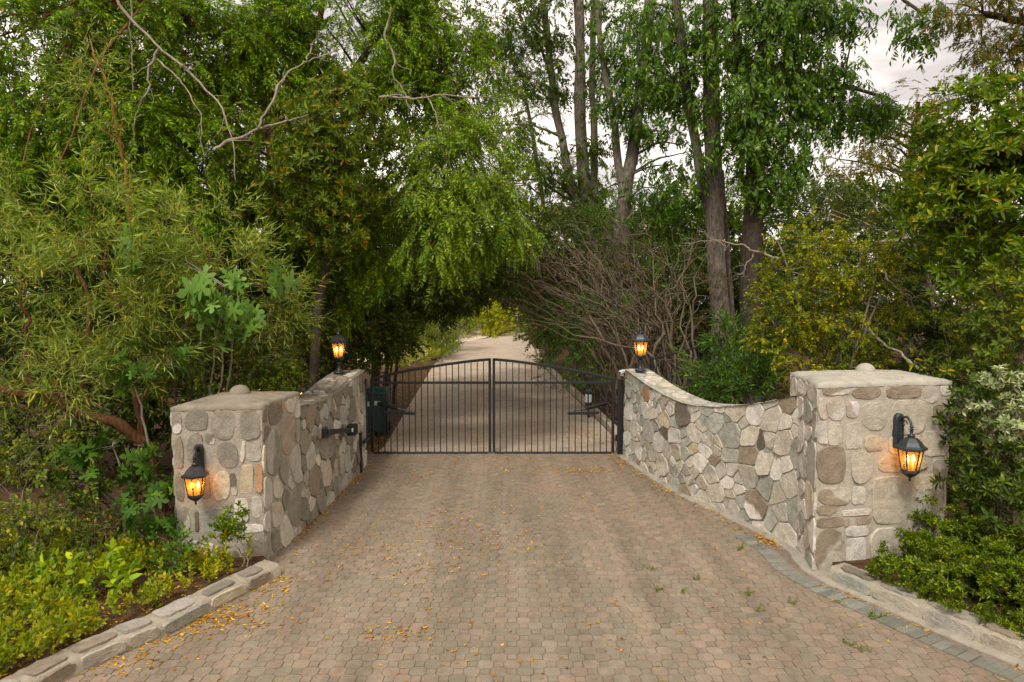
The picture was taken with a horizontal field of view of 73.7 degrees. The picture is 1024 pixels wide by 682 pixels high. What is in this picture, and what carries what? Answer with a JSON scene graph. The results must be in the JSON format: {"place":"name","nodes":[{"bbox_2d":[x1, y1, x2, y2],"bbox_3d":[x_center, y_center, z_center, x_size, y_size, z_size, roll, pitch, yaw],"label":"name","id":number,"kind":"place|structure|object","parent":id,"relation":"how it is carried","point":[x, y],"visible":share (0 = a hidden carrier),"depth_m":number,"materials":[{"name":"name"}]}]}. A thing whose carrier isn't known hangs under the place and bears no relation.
{"place":"outdoors","nodes":[
{"label":"outdoors","id":0,"kind":"place"},
{"bbox_2d":[0,423,374,679],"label":"planting bed","id":1,"kind":"object","parent":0,"point":[135,611],"visible":0.06,"depth_m":7.43,"materials":[{"name":"soil"}]},
{"bbox_2d":[0,393,122,573],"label":"understory shrub","id":2,"kind":"object","parent":1,"relation":"on","point":[20,526],"visible":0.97,"depth_m":7.50,"materials":[{"name":"green plant"}]},
{"bbox_2d":[18,538,142,597],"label":"broadleaf plant","id":3,"kind":"object","parent":1,"relation":"in","point":[115,575],"visible":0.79,"depth_m":6.73,"materials":[{"name":"green plant"}]},
{"bbox_2d":[33,434,161,563],"bbox_3d":[-4.667,1.851,7.854,1.669,1.453,1.145,3,5,43],"label":"understory shrub","id":4,"kind":"object","parent":1,"relation":"on","point":[94,492],"visible":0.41,"depth_m":7.83,"materials":[{"name":"green plant"}]},
{"bbox_2d":[50,340,194,539],"bbox_3d":[-4.600,1.254,8.123,1.545,2.514,0.968,-1,4,-20],"label":"fig plant","id":5,"kind":"object","parent":1,"relation":"on","point":[140,458],"visible":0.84,"depth_m":8.06,"materials":[{"name":"green plant"}]},
{"bbox_2d":[0,511,253,676],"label":"ground cover","id":6,"kind":"object","parent":1,"relation":"in","point":[34,597],"visible":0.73,"depth_m":6.50,"materials":[{"name":"green plant"}]},
{"bbox_2d":[110,471,178,569],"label":"fig plant","id":7,"kind":"object","parent":1,"relation":"in","point":[155,495],"visible":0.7,"depth_m":7.50,"materials":[{"name":"green plant"}]},
{"bbox_2d":[108,263,224,500],"bbox_3d":[-4.614,0.666,9.357,1.384,3.534,1.315,0,4,0],"label":"leafy shrub","id":8,"kind":"object","parent":1,"relation":"on","point":[199,383],"visible":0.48,"depth_m":9.23,"materials":[{"name":"green plant"}]},
{"bbox_2d":[0,14,337,513],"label":"willow shrub","id":9,"kind":"object","parent":1,"relation":"in","point":[124,428],"visible":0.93,"depth_m":8.32,"materials":[{"name":"green plant"}]},
{"bbox_2d":[0,153,341,492],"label":"screen tree","id":10,"kind":"object","parent":1,"relation":"on","point":[125,411],"visible":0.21,"depth_m":11.21,"materials":[{"name":"green plant"}]},
{"bbox_2d":[147,522,207,577],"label":"broadleaf plant","id":11,"kind":"object","parent":1,"relation":"in","point":[176,540],"visible":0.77,"depth_m":7.24,"materials":[{"name":"green plant"}]},
{"bbox_2d":[104,213,302,394],"bbox_3d":[-3.929,0.417,8.667,2.291,4.096,1.643,3,5,40],"label":"fig plant","id":12,"kind":"object","parent":1,"relation":"on","point":[212,305],"visible":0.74,"depth_m":8.27,"materials":[{"name":"green plant"}]},
{"bbox_2d":[206,499,249,567],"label":"shrub","id":13,"kind":"object","parent":1,"relation":"on","point":[233,527],"visible":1,"depth_m":7.31,"materials":[{"name":"green plant"}]},
{"bbox_2d":[204,291,324,392],"bbox_3d":[-3.582,0.831,10.020,1.708,3.141,1.243,0,4,0],"label":"leafy shrub","id":14,"kind":"object","parent":1,"relation":"in","point":[253,383],"visible":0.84,"depth_m":9.78,"materials":[{"name":"green plant"}]},
{"bbox_2d":[295,385,307,393],"bbox_3d":[-3.292,1.484,10.714,0.200,1.590,0.200,0,4,0],"label":"garden lamp","id":15,"kind":"object","parent":1,"relation":"on","point":[304,389],"visible":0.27,"depth_m":10.62,"materials":[{"name":"black metal"}]},
{"bbox_2d":[367,386,392,431],"bbox_3d":[-3.087,1.562,15.508,0.660,1.027,0.816,0,4,0],"label":"utility box","id":16,"kind":"object","parent":1,"relation":"on","point":[381,408],"visible":0.52,"depth_m":15.20,"materials":[{"name":"plastic"}]},
{"bbox_2d":[338,328,486,363],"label":"gravel court","id":17,"kind":"object","parent":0,"point":[479,336],"visible":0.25,"depth_m":51.71,"materials":[{"name":"beige gravel"}]},
{"bbox_2d":[449,320,484,329],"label":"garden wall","id":18,"kind":"structure","parent":17,"relation":"on","point":[479,327],"depth_m":65.89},
{"bbox_2d":[372,332,615,457],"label":"driveway","id":19,"kind":"structure","parent":0,"point":[503,346],"depth_m":18.42,"materials":[{"name":"beige concrete"}]},
{"bbox_2d":[584,387,592,417],"bbox_3d":[1.956,1.562,17.438,0.203,0.790,0.203,-1,4,-22],"label":"path lantern","id":20,"kind":"object","parent":19,"relation":"on","point":[586,397],"visible":0.67,"depth_m":17.36,"materials":[{"name":"black metal"}]},
{"bbox_2d":[0,307,1023,450],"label":"ground","id":21,"kind":"structure","parent":0,"point":[561,357],"depth_m":25.53,"materials":[{"name":"soil"}]},
{"bbox_2d":[0,0,362,351],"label":"pepper tree","id":22,"kind":"object","parent":21,"relation":"on","point":[161,125],"visible":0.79,"depth_m":11.14,"materials":[{"name":"green plant"}]},
{"bbox_2d":[0,0,466,399],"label":"backing tree","id":23,"kind":"object","parent":21,"relation":"on","point":[8,37],"visible":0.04,"depth_m":17.66,"materials":[{"name":"green plant"}]},
{"bbox_2d":[235,60,409,388],"bbox_3d":[-3.318,-1.159,11.718,2.715,7.036,2.427,2,4,29],"label":"glossy tree","id":24,"kind":"object","parent":21,"relation":"on","point":[333,201],"visible":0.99,"depth_m":11.14,"materials":[{"name":"green plant"}]},
{"bbox_2d":[383,395,388,434],"bbox_3d":[-2.801,1.649,15.185,0.120,0.900,0.117,0,4,0],"label":"bollard","id":25,"kind":"object","parent":21,"relation":"on","point":[386,416],"visible":0.74,"depth_m":15.15,"materials":[{"name":"black metal"}]},
{"bbox_2d":[237,0,549,388],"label":"weeping tree","id":26,"kind":"object","parent":21,"relation":"on","point":[473,197],"visible":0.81,"depth_m":12.49,"materials":[{"name":"green plant"}]},
{"bbox_2d":[381,342,440,371],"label":"lily clump","id":27,"kind":"object","parent":21,"relation":"on","point":[411,359],"visible":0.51,"depth_m":29.15,"materials":[{"name":"green plant"}]},
{"bbox_2d":[280,192,542,403],"bbox_3d":[-1.807,-1.125,18.515,5.532,6.176,12.106,1,4,11],"label":"hedge tree","id":28,"kind":"object","parent":21,"relation":"on","point":[393,324],"visible":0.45,"depth_m":16.01,"materials":[{"name":"green plant"}]},
{"bbox_2d":[422,327,462,361],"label":"lily clump","id":29,"kind":"object","parent":21,"relation":"on","point":[443,350],"visible":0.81,"depth_m":33.55,"materials":[{"name":"green plant"}]},
{"bbox_2d":[410,306,487,359],"bbox_3d":[-3.522,-0.928,37.335,4.387,3.608,9.674,0,4,0],"label":"garden tree","id":30,"kind":"object","parent":21,"relation":"on","point":[429,328],"visible":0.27,"depth_m":36.42,"materials":[{"name":"green plant"}]},
{"bbox_2d":[438,324,481,348],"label":"lavender mound","id":31,"kind":"object","parent":21,"relation":"on","point":[469,336],"visible":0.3,"depth_m":45.64,"materials":[{"name":"green plant"}]},
{"bbox_2d":[419,285,534,331],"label":"garden tree","id":32,"kind":"object","parent":21,"relation":"on","point":[515,319],"depth_m":63.88,"materials":[{"name":"green plant"}]},
{"bbox_2d":[458,297,521,335],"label":"garden tree","id":33,"kind":"object","parent":21,"relation":"on","point":[491,324],"visible":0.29,"depth_m":54.93,"materials":[{"name":"plant"}]},
{"bbox_2d":[465,322,527,337],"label":"hedge","id":34,"kind":"object","parent":21,"relation":"on","point":[508,328],"visible":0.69,"depth_m":55.35,"materials":[{"name":"green plant"}]},
{"bbox_2d":[2,362,1021,681],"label":"fallen leaves","id":35,"kind":"object","parent":21,"relation":"on","point":[772,540],"visible":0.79,"depth_m":6.90,"materials":[{"name":"plant"}]},
{"bbox_2d":[0,171,1023,356],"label":"distant woods","id":36,"kind":"object","parent":21,"relation":"on","point":[735,222],"visible":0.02,"depth_m":36.54,"materials":[{"name":"green plant"}]},
{"bbox_2d":[467,197,607,380],"bbox_3d":[0.603,-1.417,22.785,5.998,6.072,9.031,0,4,0],"label":"hedge tree","id":37,"kind":"object","parent":21,"relation":"on","point":[549,237],"visible":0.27,"depth_m":20.39,"materials":[{"name":"green plant"}]},
{"bbox_2d":[454,0,627,385],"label":"tall tree","id":38,"kind":"object","parent":21,"relation":"on","point":[588,185],"visible":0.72,"depth_m":23.16,"materials":[{"name":"green plant"}]},
{"bbox_2d":[513,258,584,368],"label":"dark hedge","id":39,"kind":"object","parent":21,"relation":"on","point":[533,329],"visible":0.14,"depth_m":29.91,"materials":[{"name":"green plant"}]},
{"bbox_2d":[535,348,623,447],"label":"kerb","id":40,"kind":"structure","parent":21,"relation":"on","point":[597,416],"depth_m":19.32,"materials":[{"name":"concrete"}]},
{"bbox_2d":[474,20,703,361],"bbox_3d":[3.661,-7.035,32.353,12.017,16.111,5.949,-1,4,-11],"label":"airy tree","id":41,"kind":"object","parent":21,"relation":"on","point":[537,154],"visible":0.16,"depth_m":32.10,"materials":[{"name":"green plant"}]},
{"bbox_2d":[487,192,734,424],"bbox_3d":[2.191,-1.194,20.058,7.510,6.575,12.822,0,4,0],"label":"arching thicket","id":42,"kind":"object","parent":21,"relation":"on","point":[608,352],"visible":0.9,"depth_m":17.23,"materials":[{"name":"brown plant"}]},
{"bbox_2d":[577,0,706,386],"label":"tall tree","id":43,"kind":"object","parent":21,"relation":"on","point":[628,170],"visible":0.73,"depth_m":21.19,"materials":[{"name":"green plant"}]},
{"bbox_2d":[535,216,781,390],"bbox_3d":[4.117,-1.558,24.163,5.751,6.216,12.680,-1,4,-17],"label":"hedge tree","id":44,"kind":"object","parent":21,"relation":"on","point":[705,304],"visible":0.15,"depth_m":20.50,"materials":[{"name":"brown plant"}]},
{"bbox_2d":[602,0,758,403],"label":"tall tree","id":45,"kind":"object","parent":21,"relation":"on","point":[710,197],"visible":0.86,"depth_m":17.59,"materials":[{"name":"green plant"}]},
{"bbox_2d":[689,319,777,386],"bbox_3d":[6.115,0.424,19.014,2.362,2.262,0.074,2,4,29],"label":"iron fence","id":46,"kind":"object","parent":21,"relation":"on","point":[690,344],"visible":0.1,"depth_m":19.38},
{"bbox_2d":[803,64,1023,371],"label":"backlit tree","id":47,"kind":"object","parent":21,"relation":"on","point":[881,166],"visible":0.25,"depth_m":25.69,"materials":[{"name":"green plant"}]},
{"bbox_2d":[0,0,1023,304],"label":"sky","id":48,"kind":"structure","parent":0,"point":[882,75],"materials":[{"name":"white"}]},
{"bbox_2d":[64,451,1023,681],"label":"paved forecourt","id":49,"kind":"structure","parent":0,"point":[804,631],"depth_m":6.87,"materials":[{"name":"beige stone"}]},
{"bbox_2d":[0,559,280,681],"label":"kerb","id":50,"kind":"structure","parent":49,"relation":"on","point":[73,660],"depth_m":6.07,"materials":[{"name":"stone"}]},
{"bbox_2d":[170,385,300,559],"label":"gate pillar","id":51,"kind":"structure","parent":49,"relation":"on","point":[246,438],"depth_m":7.73,"materials":[{"name":"stone"}]},
{"bbox_2d":[181,444,208,504],"bbox_3d":[-3.474,1.475,7.499,0.247,0.641,0.343,-1,4,-9],"label":"wall lantern","id":52,"kind":"object","parent":51,"relation":"attached to","point":[196,470],"depth_m":7.45,"materials":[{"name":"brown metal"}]},
{"bbox_2d":[296,369,366,533],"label":"stone wall","id":53,"kind":"structure","parent":49,"relation":"on","point":[330,467],"depth_m":10.26,"materials":[{"name":"grey stone"}]},
{"bbox_2d":[329,329,347,373],"bbox_3d":[-3.015,0.176,11.884,0.294,0.765,0.339,0,4,-6],"label":"post lantern","id":54,"kind":"object","parent":53,"relation":"on","point":[338,338],"visible":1,"depth_m":11.83,"materials":[{"name":"black metal"}]},
{"bbox_2d":[321,423,357,437],"bbox_3d":[-2.579,1.363,10.301,0.143,0.375,1.513,0,4,1],"label":"sensor arm","id":55,"kind":"object","parent":53,"relation":"attached to","point":[351,429],"visible":1,"depth_m":10.35},
{"bbox_2d":[359,432,369,472],"bbox_3d":[-2.650,1.939,12.167,0.145,0.700,0.510,0,4,0],"label":"short post","id":56,"kind":"object","parent":49,"relation":"on","point":[366,439],"visible":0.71,"depth_m":11.93,"materials":[{"name":"black metal"}]},
{"bbox_2d":[364,379,368,452],"bbox_3d":[-2.876,1.477,13.369,0.152,1.470,0.118,0,4,0],"label":"gate post","id":57,"kind":"object","parent":49,"relation":"on","point":[366,390],"visible":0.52,"depth_m":13.32,"materials":[{"name":"black metal"}]},
{"bbox_2d":[370,358,490,453],"bbox_3d":[-1.588,1.279,13.357,2.357,1.892,0.055,0,4,0],"label":"gate leaf","id":58,"kind":"object","parent":57,"relation":"attached to","point":[433,382],"visible":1,"depth_m":13.34,"materials":[{"name":"black metal"}]},
{"bbox_2d":[377,402,414,414],"bbox_3d":[-2.345,1.342,13.495,0.868,0.214,0.300,1,4,22],"label":"gate opener","id":59,"kind":"object","parent":58,"relation":"attached to","point":[394,408],"visible":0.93,"depth_m":13.49,"materials":[{"name":"black metal"}]},
{"bbox_2d":[615,379,623,453],"bbox_3d":[2.101,1.477,13.369,0.152,1.470,0.118,0,4,0],"label":"gate post","id":60,"kind":"object","parent":49,"relation":"on","point":[619,395],"visible":1,"depth_m":13.32,"materials":[{"name":"black metal"}]},
{"bbox_2d":[493,358,614,453],"bbox_3d":[0.813,1.279,13.357,2.384,1.892,0.055,0,4,0],"label":"gate leaf","id":61,"kind":"object","parent":60,"relation":"attached to","point":[556,382],"visible":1,"depth_m":13.34,"materials":[{"name":"black metal"}]},
{"bbox_2d":[567,402,607,414],"bbox_3d":[1.542,1.342,13.498,0.893,0.213,0.295,-1,4,-22],"label":"gate opener","id":62,"kind":"object","parent":61,"relation":"attached to","point":[572,412],"visible":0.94,"depth_m":13.50,"materials":[{"name":"black metal"}]},
{"bbox_2d":[623,369,799,547],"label":"stone wall","id":63,"kind":"structure","parent":49,"relation":"on","point":[739,461],"depth_m":9.77,"materials":[{"name":"grey stone"}]},
{"bbox_2d":[631,329,649,370],"bbox_3d":[2.409,0.161,12.785,0.308,0.801,0.355,-1,4,-14],"label":"post lantern","id":64,"kind":"object","parent":63,"relation":"on","point":[641,337],"visible":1,"depth_m":12.73,"materials":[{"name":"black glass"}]},
{"bbox_2d":[643,543,887,652],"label":"weeds","id":65,"kind":"object","parent":49,"relation":"on","point":[870,615],"visible":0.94,"depth_m":6.79,"materials":[{"name":"leaf"}]},
{"bbox_2d":[618,455,1023,668],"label":"gutter strip","id":66,"kind":"object","parent":49,"relation":"on","point":[798,559],"visible":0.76,"depth_m":7.26,"materials":[{"name":"concrete"}]},
{"bbox_2d":[790,363,951,571],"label":"gate pillar","id":67,"kind":"structure","parent":49,"relation":"on","point":[858,493],"depth_m":7.66,"materials":[{"name":"stone"}]},
{"bbox_2d":[892,413,927,481],"bbox_3d":[4.357,1.177,7.497,0.280,0.726,0.386,-1,4,-10],"label":"wall lantern","id":68,"kind":"object","parent":67,"relation":"attached to","point":[911,442],"depth_m":7.46,"materials":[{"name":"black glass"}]},
{"bbox_2d":[734,534,1023,681],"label":"paver border","id":69,"kind":"object","parent":49,"relation":"on","point":[774,559],"visible":0.99,"depth_m":6.46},
{"bbox_2d":[829,562,1023,659],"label":"kerb","id":70,"kind":"structure","parent":49,"relation":"on","point":[964,623],"depth_m":6.40,"materials":[{"name":"stone"}]},
{"bbox_2d":[615,415,1023,628],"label":"planting bed","id":71,"kind":"object","parent":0,"point":[860,564],"depth_m":7.55,"materials":[{"name":"soil"}]},
{"bbox_2d":[650,338,721,395],"bbox_3d":[3.493,1.021,13.842,1.530,2.222,0.075,3,5,38],"label":"iron fence","id":72,"kind":"object","parent":71,"relation":"on","point":[652,358],"visible":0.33,"depth_m":13.93,"materials":[{"name":"black metal"}]},
{"bbox_2d":[668,304,795,403],"bbox_3d":[3.903,0.800,11.944,2.180,2.985,2.710,0,4,0],"label":"oleander shrub","id":73,"kind":"object","parent":71,"relation":"on","point":[723,373],"visible":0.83,"depth_m":11.94,"materials":[{"name":"green plant"}]},
{"bbox_2d":[676,200,940,385],"bbox_3d":[4.689,0.002,11.112,4.077,4.659,1.752,1,4,17],"label":"yellow shrub","id":74,"kind":"object","parent":71,"relation":"on","point":[844,286],"visible":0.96,"depth_m":10.89,"materials":[{"name":"green plant"}]},
{"bbox_2d":[703,0,960,403],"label":"vine tree","id":75,"kind":"object","parent":71,"relation":"on","point":[757,127],"visible":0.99,"depth_m":16.11,"materials":[{"name":"green plant"}]},
{"bbox_2d":[727,171,1023,466],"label":"evergreen screen","id":76,"kind":"object","parent":71,"relation":"on","point":[936,336],"visible":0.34,"depth_m":13.07,"materials":[{"name":"green plant"}]},
{"bbox_2d":[864,494,1023,638],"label":"clipped hedge","id":77,"kind":"object","parent":71,"relation":"in","point":[953,566],"visible":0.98,"depth_m":6.69,"materials":[{"name":"green plant"}]},
{"bbox_2d":[876,59,1023,489],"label":"rosette tree","id":78,"kind":"object","parent":71,"relation":"on","point":[992,155],"visible":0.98,"depth_m":9.21,"materials":[{"name":"green plant"}]},
{"bbox_2d":[906,264,1023,507],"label":"laurel shrub","id":79,"kind":"object","parent":71,"relation":"in","point":[980,322],"visible":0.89,"depth_m":8.14,"materials":[{"name":"green plant"}]},
{"bbox_2d":[918,0,1023,126],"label":"corner tree","id":80,"kind":"object","parent":71,"relation":"on","point":[1009,18],"visible":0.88,"depth_m":13.85,"materials":[{"name":"green plant"}]},
{"bbox_2d":[928,373,1023,556],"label":"side shrub","id":81,"kind":"object","parent":71,"relation":"in","point":[980,490],"visible":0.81,"depth_m":7.31,"materials":[{"name":"green plant"}]},
{"bbox_2d":[949,360,1023,530],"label":"variegated shrub","id":82,"kind":"object","parent":71,"relation":"in","point":[1003,414],"visible":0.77,"depth_m":7.39,"materials":[{"name":"green plant"}]}
]}

